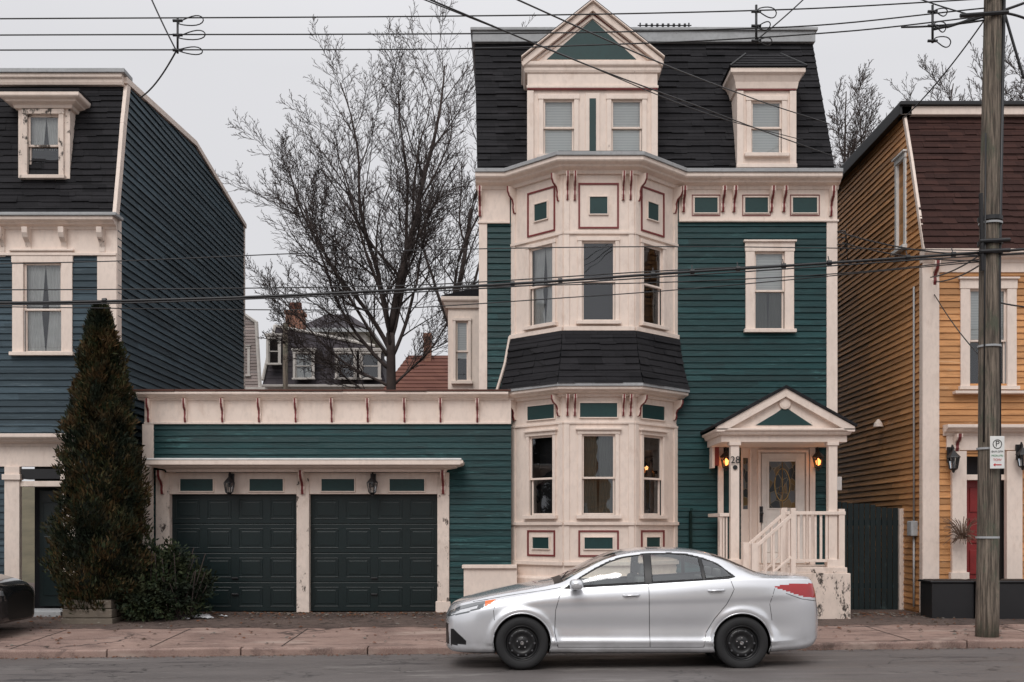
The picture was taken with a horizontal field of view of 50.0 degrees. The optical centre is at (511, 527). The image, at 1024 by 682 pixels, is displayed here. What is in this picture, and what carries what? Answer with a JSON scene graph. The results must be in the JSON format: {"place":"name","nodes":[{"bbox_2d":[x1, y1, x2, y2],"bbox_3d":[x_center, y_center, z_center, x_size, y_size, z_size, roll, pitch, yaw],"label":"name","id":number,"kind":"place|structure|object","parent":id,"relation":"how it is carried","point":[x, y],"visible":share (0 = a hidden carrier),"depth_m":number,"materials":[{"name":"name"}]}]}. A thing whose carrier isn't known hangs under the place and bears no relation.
{"place":"outdoors","nodes":[
{"label":"outdoors","id":0,"kind":"place"},
{"bbox_2d":[22,487,913,647],"bbox_3d":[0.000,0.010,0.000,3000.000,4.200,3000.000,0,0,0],"label":"ground","id":1,"kind":"structure","parent":0,"point":[28,534],"depth_m":40.89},
{"bbox_2d":[245,317,257,386],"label":"walls","id":2,"kind":"structure","parent":1,"relation":"on","point":[252,381],"depth_m":41.99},
{"bbox_2d":[245,345,250,376],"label":"window frame","id":3,"kind":"object","parent":2,"relation":"attached to","point":[247,347],"depth_m":41.95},
{"bbox_2d":[245,313,266,388],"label":"trim","id":4,"kind":"structure","parent":2,"relation":"attached to","point":[257,351],"depth_m":41.89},
{"bbox_2d":[283,323,287,388],"bbox_3d":[-7.023,-2.287,34.000,0.148,8.094,0.148,0,0,23],"label":"wooden post","id":5,"kind":"object","parent":1,"relation":"on","point":[285,373],"visible":0.12,"depth_m":33.94,"materials":[{"name":"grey wood"}]},
{"bbox_2d":[215,0,478,389],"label":"bare tree","id":6,"kind":"object","parent":1,"relation":"on","point":[412,241],"visible":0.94,"depth_m":30.47,"materials":[{"name":"brown plant"}]},
{"bbox_2d":[322,333,376,347],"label":"walls","id":7,"kind":"structure","parent":1,"relation":"on","point":[365,337],"depth_m":60.00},
{"bbox_2d":[306,328,385,356],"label":"roof edge","id":8,"kind":"object","parent":7,"relation":"on","point":[351,331],"depth_m":59.65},
{"bbox_2d":[306,314,365,327],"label":"roof","id":9,"kind":"structure","parent":8,"relation":"on","point":[356,321],"depth_m":60.93,"materials":[{"name":"stone"}]},
{"bbox_2d":[370,16,533,327],"bbox_3d":[-1.699,-7.381,37.172,5.710,19.092,4.384,0,0,15],"label":"bare tree","id":10,"kind":"object","parent":1,"relation":"on","point":[464,261],"visible":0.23,"depth_m":37.02,"materials":[{"name":"brown plant"}]},
{"bbox_2d":[827,59,886,167],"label":"bare tree","id":11,"kind":"object","parent":1,"relation":"on","point":[853,145],"visible":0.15,"depth_m":44.22,"materials":[{"name":"brown plant"}]},
{"bbox_2d":[836,111,877,159],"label":"bare tree","id":12,"kind":"object","parent":1,"relation":"on","point":[857,129],"visible":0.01,"depth_m":49.96,"materials":[{"name":"brown plant"}]},
{"bbox_2d":[884,53,1005,246],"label":"bare tree","id":13,"kind":"object","parent":1,"relation":"on","point":[948,92],"visible":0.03,"depth_m":45.66,"materials":[{"name":"brown plant"}]},
{"bbox_2d":[929,36,1015,100],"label":"bare tree","id":14,"kind":"object","parent":1,"relation":"on","point":[969,88],"visible":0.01,"depth_m":48.92,"materials":[{"name":"brown plant"}]},
{"bbox_2d":[967,48,1023,100],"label":"bare tree","id":15,"kind":"object","parent":1,"relation":"on","point":[1013,67],"visible":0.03,"depth_m":52.17,"materials":[{"name":"brown plant"}]},
{"bbox_2d":[1004,75,1023,100],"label":"bare tree","id":16,"kind":"object","parent":1,"relation":"on","point":[1014,95],"visible":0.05,"depth_m":46.46,"materials":[{"name":"brown plant"}]},
{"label":"walls","id":17,"kind":"object","parent":1,"relation":"on","visible":0},
{"bbox_2d":[261,324,384,388],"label":"trim","id":18,"kind":"structure","parent":17,"relation":"on","point":[317,386],"depth_m":44.79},
{"bbox_2d":[269,339,377,377],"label":"sash dull","id":19,"kind":"object","parent":18,"relation":"attached to","point":[311,363],"visible":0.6,"depth_m":44.80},
{"bbox_2d":[270,340,377,376],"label":"rooms","id":20,"kind":"object","parent":18,"relation":"attached to","point":[369,360],"visible":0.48,"depth_m":45.20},
{"bbox_2d":[297,355,311,376],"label":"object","id":21,"kind":"object","parent":20,"relation":"hanging from","point":[300,373],"visible":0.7,"depth_m":44.88,"materials":[{"name":"glass"}]},
{"bbox_2d":[263,327,385,383],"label":"mansard","id":22,"kind":"object","parent":17,"relation":"on","point":[273,375],"visible":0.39,"depth_m":45.23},
{"bbox_2d":[284,310,306,329],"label":"chimney","id":23,"kind":"object","parent":22,"relation":"on","point":[298,324],"visible":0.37,"depth_m":48.00,"materials":[{"name":"brick"}]},
{"bbox_2d":[269,337,383,374],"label":"dormer cheeks","id":24,"kind":"object","parent":22,"relation":"attached to","point":[281,366],"visible":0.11,"depth_m":45.25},
{"bbox_2d":[265,335,381,379],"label":"window frames","id":25,"kind":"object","parent":24,"relation":"attached to","point":[378,352],"depth_m":44.70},
{"bbox_2d":[0,648,1023,681],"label":"road","id":26,"kind":"structure","parent":0,"point":[949,665],"depth_m":13.75,"materials":[{"name":"asphalt"}]},
{"bbox_2d":[0,639,1023,657],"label":"kerb","id":27,"kind":"structure","parent":26,"relation":"on","point":[351,650],"depth_m":15.55,"materials":[{"name":"concrete"}]},
{"bbox_2d":[8,647,1023,659],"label":"gutter grit","id":28,"kind":"object","parent":26,"relation":"on","point":[458,654],"visible":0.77,"depth_m":15.46,"materials":[{"name":"gravel"}]},
{"bbox_2d":[446,547,817,668],"bbox_3d":[1.504,1.019,14.400,4.688,1.531,2.187,0,0,0],"label":"parked car","id":29,"kind":"object","parent":26,"relation":"on","point":[723,610],"visible":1,"depth_m":13.54,"materials":[{"name":"paint"}]},
{"bbox_2d":[0,624,1023,648],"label":"sidewalk","id":30,"kind":"structure","parent":0,"point":[81,638],"depth_m":16.70,"materials":[{"name":"concrete"}]},
{"bbox_2d":[6,611,1014,647],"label":"leaf litter","id":31,"kind":"object","parent":30,"relation":"on","point":[430,617],"visible":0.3,"depth_m":19.36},
{"bbox_2d":[0,622,1023,629],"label":"driveway edge","id":32,"kind":"object","parent":30,"relation":"on","point":[284,626],"visible":0.65,"depth_m":18.05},
{"bbox_2d":[959,0,1010,637],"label":"utility pole","id":33,"kind":"object","parent":30,"relation":"on","point":[989,346],"visible":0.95,"depth_m":15.98,"materials":[{"name":"brown wood"}]},
{"bbox_2d":[0,0,1023,353],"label":"overhead wires","id":34,"kind":"object","parent":33,"relation":"attached to","point":[756,26],"visible":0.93,"depth_m":16.09,"materials":[{"name":"black metal"}]},
{"bbox_2d":[990,436,1003,468],"bbox_3d":[7.023,-1.087,15.904,0.210,0.470,0.072,0,0,0],"label":"parking sign","id":35,"kind":"object","parent":33,"relation":"attached to","point":[996,452],"visible":1,"depth_m":15.88,"materials":[{"name":"white metal"}]},
{"bbox_2d":[0,583,1023,627],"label":"driveway","id":36,"kind":"structure","parent":0,"point":[238,618],"depth_m":18.99,"materials":[{"name":"concrete"}]},
{"bbox_2d":[0,574,34,623],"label":"parked car","id":37,"kind":"object","parent":36,"relation":"on","point":[17,599],"visible":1,"depth_m":17.12,"materials":[{"name":"paint"}]},
{"bbox_2d":[33,608,62,616],"bbox_3d":[-8.665,1.605,19.975,1.244,0.210,0.850,0,0,0],"label":"entry step","id":38,"kind":"object","parent":36,"relation":"on","point":[47,612],"visible":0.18,"depth_m":19.55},
{"bbox_2d":[35,467,61,607],"bbox_3d":[-8.505,0.210,20.650,0.829,2.700,0.300,0,0,0],"label":"door reveal","id":39,"kind":"object","parent":36,"relation":"on","point":[37,546],"depth_m":20.50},
{"bbox_2d":[61,599,129,623],"bbox_3d":[-7.174,1.452,19.000,0.870,0.455,1.000,0,0,0],"label":"timber planter","id":40,"kind":"object","parent":36,"relation":"on","point":[108,615],"visible":0.62,"depth_m":18.51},
{"bbox_2d":[37,304,157,613],"bbox_3d":[-7.152,-1.106,19.067,1.976,5.732,1.965,0,0,-43],"label":"cedar tree","id":41,"kind":"object","parent":40,"relation":"in","point":[97,516],"visible":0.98,"depth_m":18.67,"materials":[{"name":"green plant"}]},
{"bbox_2d":[0,104,242,571],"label":"sheathing","id":42,"kind":"object","parent":36,"relation":"on","point":[88,313],"visible":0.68,"depth_m":20.91,"materials":[{"name":"blue wood"}]},
{"bbox_2d":[0,89,244,574],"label":"clapboards","id":43,"kind":"object","parent":36,"relation":"on","point":[30,386],"visible":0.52,"depth_m":22.27,"materials":[{"name":"blue wood"}]},
{"bbox_2d":[9,249,74,355],"bbox_3d":[-8.505,-4.071,19.863,1.167,1.923,0.135,0,0,0],"label":"trim cream","id":44,"kind":"object","parent":43,"relation":"attached to","point":[18,317],"depth_m":19.86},
{"bbox_2d":[0,73,246,579],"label":"trim","id":45,"kind":"structure","parent":36,"relation":"on","point":[18,451],"depth_m":19.86,"materials":[{"name":"beige paint"}]},
{"bbox_2d":[25,118,49,351],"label":"rooms","id":46,"kind":"object","parent":45,"relation":"attached to","point":[45,315],"visible":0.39,"depth_m":20.35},
{"bbox_2d":[28,118,60,350],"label":"curtains","id":47,"kind":"object","parent":46,"relation":"hanging from","point":[36,279],"visible":0.77,"depth_m":20.03,"materials":[{"name":"fabric"}]},
{"bbox_2d":[21,469,61,479],"bbox_3d":[-8.505,-0.970,20.023,0.758,0.180,0.355,0,0,0],"label":"transom","id":48,"kind":"object","parent":45,"relation":"on","point":[40,474],"visible":0.64,"depth_m":19.84,"materials":[{"name":"black glass"}]},
{"bbox_2d":[25,263,60,351],"bbox_3d":[-8.505,-3.986,19.952,0.687,1.623,0.072,0,0,0],"label":"sash cream","id":49,"kind":"object","parent":45,"relation":"attached to","point":[46,264],"visible":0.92,"depth_m":19.92,"materials":[{"name":"paint"}]},
{"bbox_2d":[29,115,58,164],"bbox_3d":[-8.506,-6.940,19.982,0.570,1.115,0.072,0,0,0],"label":"window sash","id":50,"kind":"object","parent":45,"relation":"attached to","point":[40,146],"visible":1,"depth_m":19.95,"materials":[{"name":"beige paint"}]},
{"bbox_2d":[0,88,91,102],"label":"dormer roof","id":51,"kind":"structure","parent":45,"relation":"on","point":[45,89],"depth_m":19.66,"materials":[{"name":"black"}]},
{"bbox_2d":[18,109,79,187],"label":"dormer walls","id":52,"kind":"structure","parent":45,"relation":"on","point":[69,120],"depth_m":19.93,"materials":[{"name":"beige paint"}]},
{"bbox_2d":[19,109,65,179],"bbox_3d":[-8.506,-6.952,19.892,0.820,1.270,0.135,0,0,0],"label":"window frame","id":53,"kind":"object","parent":52,"relation":"attached to","point":[25,113],"depth_m":19.89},
{"bbox_2d":[40,490,61,605],"bbox_3d":[-8.434,0.385,20.350,0.640,2.150,0.100,0,0,0],"label":"front door","id":54,"kind":"structure","parent":45,"relation":"attached to","point":[48,594],"depth_m":20.32,"materials":[{"name":"paint"}]},
{"bbox_2d":[0,226,104,256],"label":"corbels","id":55,"kind":"object","parent":45,"relation":"attached to","point":[62,232],"visible":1,"depth_m":19.79,"materials":[{"name":"beige paint"}]},
{"bbox_2d":[0,68,132,220],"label":"gutter","id":56,"kind":"object","parent":45,"relation":"on","point":[124,72],"visible":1,"depth_m":20.14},
{"bbox_2d":[0,87,122,211],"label":"mansard shingles","id":57,"kind":"object","parent":56,"relation":"on","point":[86,187],"visible":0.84,"depth_m":19.98,"materials":[{"name":"black"}]},
{"bbox_2d":[105,533,219,621],"bbox_3d":[-6.201,0.873,19.066,2.184,1.563,1.406,0,0,0],"label":"evergreen bush","id":58,"kind":"object","parent":36,"relation":"on","point":[168,585],"visible":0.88,"depth_m":18.98,"materials":[{"name":"green plant"}]},
{"bbox_2d":[129,389,510,612],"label":"attached garage","id":59,"kind":"structure","parent":36,"relation":"on","point":[303,500],"depth_m":20.19,"materials":[{"name":"beige paint"}]},
{"bbox_2d":[172,495,436,610],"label":"garage doors","id":60,"kind":"structure","parent":59,"relation":"in","point":[355,539],"depth_m":20.30,"materials":[{"name":"paint"}]},
{"bbox_2d":[512,175,676,576],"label":"bay walls","id":61,"kind":"structure","parent":36,"relation":"on","point":[586,218],"depth_m":19.60,"materials":[{"name":"beige paint"}]},
{"bbox_2d":[441,0,854,595],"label":"trim","id":62,"kind":"structure","parent":36,"relation":"on","point":[752,439],"depth_m":20.09,"materials":[{"name":"beige paint"}]},
{"bbox_2d":[458,244,768,514],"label":"rooms","id":63,"kind":"object","parent":62,"relation":"attached to","point":[598,260],"visible":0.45,"depth_m":20.16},
{"bbox_2d":[535,248,551,324],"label":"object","id":64,"kind":"object","parent":63,"relation":"hanging from","point":[539,292],"visible":0.66,"depth_m":20.02,"materials":[{"name":"fabric"}]},
{"bbox_2d":[458,103,781,357],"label":"blinds","id":65,"kind":"object","parent":63,"relation":"attached to","point":[624,115],"visible":0.84,"depth_m":20.22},
{"bbox_2d":[584,293,780,512],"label":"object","id":66,"kind":"object","parent":63,"relation":"attached to","point":[603,443],"visible":0.76,"depth_m":19.63,"materials":[{"name":"fabric"}]},
{"bbox_2d":[456,100,783,514],"bbox_3d":[1.487,-4.051,20.703,6.786,7.663,2.455,0,0,23],"label":"sash cream","id":67,"kind":"object","parent":62,"relation":"attached to","point":[653,248],"visible":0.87,"depth_m":20.10,"materials":[{"name":"paint"}]},
{"bbox_2d":[441,0,806,295],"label":"dormer shingles","id":68,"kind":"object","parent":62,"relation":"on","point":[765,60],"visible":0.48,"depth_m":20.30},
{"bbox_2d":[451,94,796,518],"bbox_3d":[1.548,-4.064,20.606,7.088,7.818,2.593,0,0,23],"label":"trim cream","id":69,"kind":"object","parent":62,"relation":"attached to","point":[750,298],"depth_m":20.08,"materials":[{"name":"wood"}]},
{"bbox_2d":[475,44,834,167],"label":"mansard shingles","id":70,"kind":"object","parent":62,"relation":"on","point":[501,110],"visible":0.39,"depth_m":20.78,"materials":[{"name":"black"}]},
{"bbox_2d":[470,27,817,163],"bbox_3d":[2.544,-9.495,25.400,6.690,0.270,8.600,0,0,0],"label":"roof edge","id":71,"kind":"object","parent":70,"relation":"on","point":[647,36],"visible":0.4,"depth_m":21.14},
{"bbox_2d":[638,23,691,26],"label":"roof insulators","id":72,"kind":"object","parent":71,"relation":"on","point":[663,25],"visible":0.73,"depth_m":21.38,"materials":[{"name":"black metal"}]},
{"bbox_2d":[487,199,825,572],"bbox_3d":[2.712,-2.440,20.404,6.615,8.200,0.001,0,0,0],"label":"sheathing","id":73,"kind":"object","parent":62,"relation":"attached to","point":[675,360],"visible":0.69,"depth_m":20.40,"materials":[{"name":"green paint"}]},
{"bbox_2d":[478,171,835,419],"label":"corbels","id":74,"kind":"object","parent":62,"relation":"attached to","point":[677,192],"visible":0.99,"depth_m":20.15,"materials":[{"name":"paint"}]},
{"bbox_2d":[479,170,834,420],"bbox_3d":[2.659,-4.130,19.826,6.545,4.297,1.073,0,0,0],"label":"bracket edging","id":75,"kind":"object","parent":62,"relation":"attached to","point":[784,200],"visible":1,"depth_m":20.14,"materials":[{"name":"paint"}]},
{"bbox_2d":[475,151,842,392],"bbox_3d":[2.692,-4.541,19.783,6.735,4.118,1.235,0,0,0],"label":"gutter","id":76,"kind":"object","parent":62,"relation":"on","point":[600,153],"visible":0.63,"depth_m":19.63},
{"bbox_2d":[500,331,689,389],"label":"skirt shingles","id":77,"kind":"object","parent":76,"relation":"on","point":[599,358],"visible":0.99,"depth_m":19.44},
{"bbox_2d":[496,336,509,388],"bbox_3d":[-0.160,-3.038,20.360,0.296,1.013,0.058,0,0,0],"label":"hip flashing","id":78,"kind":"object","parent":77,"relation":"on","point":[502,370],"visible":0.78,"depth_m":20.34,"materials":[{"name":"beige paint"}]},
{"bbox_2d":[526,196,817,549],"bbox_3d":[2.993,-2.870,19.955,5.422,6.540,0.784,0,0,-5],"label":"panel moulding","id":79,"kind":"object","parent":62,"relation":"attached to","point":[648,218],"visible":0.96,"depth_m":19.91,"materials":[{"name":"dark beige paint"}]},
{"bbox_2d":[528,19,816,548],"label":"green panels","id":80,"kind":"object","parent":62,"relation":"attached to","point":[598,205],"visible":0.94,"depth_m":20.08,"materials":[{"name":"paint"}]},
{"bbox_2d":[527,13,819,556],"bbox_3d":[3.013,-4.447,19.959,5.439,9.935,0.781,0,0,-4],"label":"red edging","id":81,"kind":"object","parent":62,"relation":"attached to","point":[716,448],"visible":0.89,"depth_m":19.97,"materials":[{"name":"paint"}]},
{"bbox_2d":[720,447,824,470],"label":"lantern frames","id":82,"kind":"structure","parent":62,"relation":"attached to","point":[815,456],"depth_m":20.18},
{"bbox_2d":[743,453,804,562],"bbox_3d":[4.853,-0.355,20.325,1.134,2.030,0.050,0,0,0],"label":"door","id":83,"kind":"structure","parent":62,"relation":"attached to","point":[770,515],"depth_m":20.32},
{"bbox_2d":[774,462,789,506],"bbox_3d":[5.003,-0.790,20.308,0.294,0.840,0.016,0,0,0],"label":"door came","id":84,"kind":"object","parent":83,"relation":"attached to","point":[782,468],"depth_m":20.31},
{"bbox_2d":[700,385,857,433],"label":"porch shingles","id":85,"kind":"object","parent":62,"relation":"on","point":[796,392],"visible":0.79,"depth_m":18.85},
{"bbox_2d":[487,219,826,571],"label":"clapboards","id":86,"kind":"object","parent":36,"relation":"on","point":[711,324],"visible":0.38,"depth_m":20.39,"materials":[{"name":"wood"}]},
{"bbox_2d":[689,508,692,548],"bbox_3d":[3.307,0.149,20.279,0.060,1.022,0.101,0,0,-15],"label":"vent pipe","id":87,"kind":"object","parent":86,"relation":"attached to","point":[690,528],"visible":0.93,"depth_m":20.28,"materials":[{"name":"green paint"}]},
{"bbox_2d":[796,573,850,618],"bbox_3d":[4.558,1.225,19.265,2.556,0.870,2.230,0,0,0],"label":"porch base","id":88,"kind":"object","parent":36,"relation":"on","point":[833,594],"visible":0.06,"depth_m":18.90,"materials":[{"name":"beige paint"}]},
{"bbox_2d":[708,508,845,573],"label":"railings","id":89,"kind":"object","parent":88,"relation":"on","point":[785,519],"visible":0.72,"depth_m":18.90,"materials":[{"name":"beige paint"}]},
{"bbox_2d":[759,565,846,572],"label":"porch floor","id":90,"kind":"structure","parent":88,"relation":"on","point":[811,569],"depth_m":18.94,"materials":[{"name":"beige paint"}]},
{"bbox_2d":[837,502,904,609],"bbox_3d":[6.824,0.559,20.905,1.281,2.103,0.110,0,0,0],"label":"green board fence","id":91,"kind":"object","parent":36,"relation":"on","point":[883,522],"visible":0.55,"depth_m":20.90,"materials":[{"name":"paint"}]},
{"bbox_2d":[837,119,1023,611],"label":"clapboards","id":92,"kind":"object","parent":36,"relation":"on","point":[870,174],"visible":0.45,"depth_m":21.67,"materials":[{"name":"wood"}]},
{"bbox_2d":[891,149,906,255],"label":"white trim","id":93,"kind":"structure","parent":92,"relation":"attached to","point":[899,158],"depth_m":20.97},
{"bbox_2d":[907,521,917,535],"bbox_3d":[7.390,0.020,20.235,0.140,0.280,0.230,0,0,0],"label":"electric meter","id":94,"kind":"object","parent":92,"relation":"attached to","point":[912,528],"visible":1,"depth_m":20.12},
{"bbox_2d":[913,286,914,606],"bbox_3d":[7.410,-1.490,20.230,0.039,5.900,0.039,0,0,0],"label":"conduit","id":95,"kind":"object","parent":92,"relation":"attached to","point":[913,442],"visible":1,"depth_m":20.21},
{"bbox_2d":[840,101,1023,226],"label":"roof edge","id":96,"kind":"object","parent":92,"relation":"on","point":[882,130],"visible":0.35,"depth_m":21.45,"materials":[{"name":"black metal"}]},
{"bbox_2d":[958,277,1019,389],"bbox_3d":[8.629,-3.511,19.863,1.095,2.035,0.135,0,0,0],"label":"trim cream","id":97,"kind":"object","parent":92,"relation":"attached to","point":[1008,284],"depth_m":19.86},
{"bbox_2d":[837,141,1023,584],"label":"sheathing","id":98,"kind":"object","parent":36,"relation":"on","point":[901,217],"visible":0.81,"depth_m":21.04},
{"bbox_2d":[902,116,1023,611],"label":"trim","id":99,"kind":"structure","parent":36,"relation":"on","point":[1012,476],"depth_m":19.86,"materials":[{"name":"beige paint"}]},
{"bbox_2d":[932,260,962,450],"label":"corbels","id":100,"kind":"object","parent":99,"relation":"attached to","point":[955,437],"visible":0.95,"depth_m":19.79,"materials":[{"name":"paint"}]},
{"bbox_2d":[933,260,961,450],"bbox_3d":[7.841,-3.087,19.774,0.455,3.424,0.213,0,0,6],"label":"bracket edging","id":101,"kind":"object","parent":99,"relation":"attached to","point":[960,435],"visible":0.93,"depth_m":19.77,"materials":[{"name":"paint"}]},
{"bbox_2d":[942,516,976,544],"bbox_3d":[8.020,0.058,19.553,0.701,0.516,0.499,0,0,0],"label":"dried hanging plant","id":102,"kind":"object","parent":99,"relation":"attached to","point":[962,533],"visible":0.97,"depth_m":19.52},
{"bbox_2d":[898,106,1023,119],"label":"roof fascia","id":103,"kind":"structure","parent":99,"relation":"on","point":[956,111],"depth_m":20.72,"materials":[{"name":"beige paint"}]},
{"bbox_2d":[907,117,1023,248],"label":"mansard shingles","id":104,"kind":"object","parent":99,"relation":"on","point":[947,169],"visible":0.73,"depth_m":20.32,"materials":[{"name":"brown"}]},
{"bbox_2d":[967,481,977,578],"bbox_3d":[8.617,0.075,20.150,0.675,1.870,0.100,0,0,0],"label":"front door","id":105,"kind":"structure","parent":99,"relation":"attached to","point":[971,515],"depth_m":20.10,"materials":[{"name":"red paint"}]},
{"bbox_2d":[946,442,1023,472],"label":"lantern frames","id":106,"kind":"structure","parent":99,"relation":"attached to","point":[952,454],"depth_m":19.64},
{"bbox_2d":[970,342,1005,383],"bbox_3d":[8.164,-4.774,20.456,1.918,4.431,0.727,0,0,34],"label":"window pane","id":107,"kind":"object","parent":99,"relation":"attached to","point":[973,366],"visible":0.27,"depth_m":20.35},
{"bbox_2d":[971,292,1002,338],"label":"blinds","id":108,"kind":"object","parent":107,"relation":"attached to","point":[974,313],"visible":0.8,"depth_m":20.00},
{"bbox_2d":[970,289,1005,383],"bbox_3d":[8.629,-3.441,19.952,0.675,1.765,0.072,0,0,0],"label":"sash cream","id":109,"kind":"object","parent":99,"relation":"attached to","point":[1003,341],"visible":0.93,"depth_m":19.92,"materials":[{"name":"paint"}]},
{"bbox_2d":[918,579,1023,618],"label":"black planter box","id":110,"kind":"object","parent":36,"relation":"on","point":[948,598],"visible":0.62,"depth_m":19.00,"materials":[{"name":"metal"}]},
{"bbox_2d":[967,456,1003,578],"bbox_3d":[8.700,0.110,20.365,0.983,2.900,0.270,0,0,0],"label":"door reveal","id":111,"kind":"object","parent":36,"relation":"on","point":[972,465],"depth_m":20.23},
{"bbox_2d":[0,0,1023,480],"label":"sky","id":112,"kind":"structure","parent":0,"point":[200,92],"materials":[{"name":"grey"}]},
{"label":"walls","id":113,"kind":"object","parent":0,"visible":0},
{"bbox_2d":[384,355,447,389],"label":"roof","id":114,"kind":"structure","parent":113,"relation":"on","point":[432,374],"depth_m":41.52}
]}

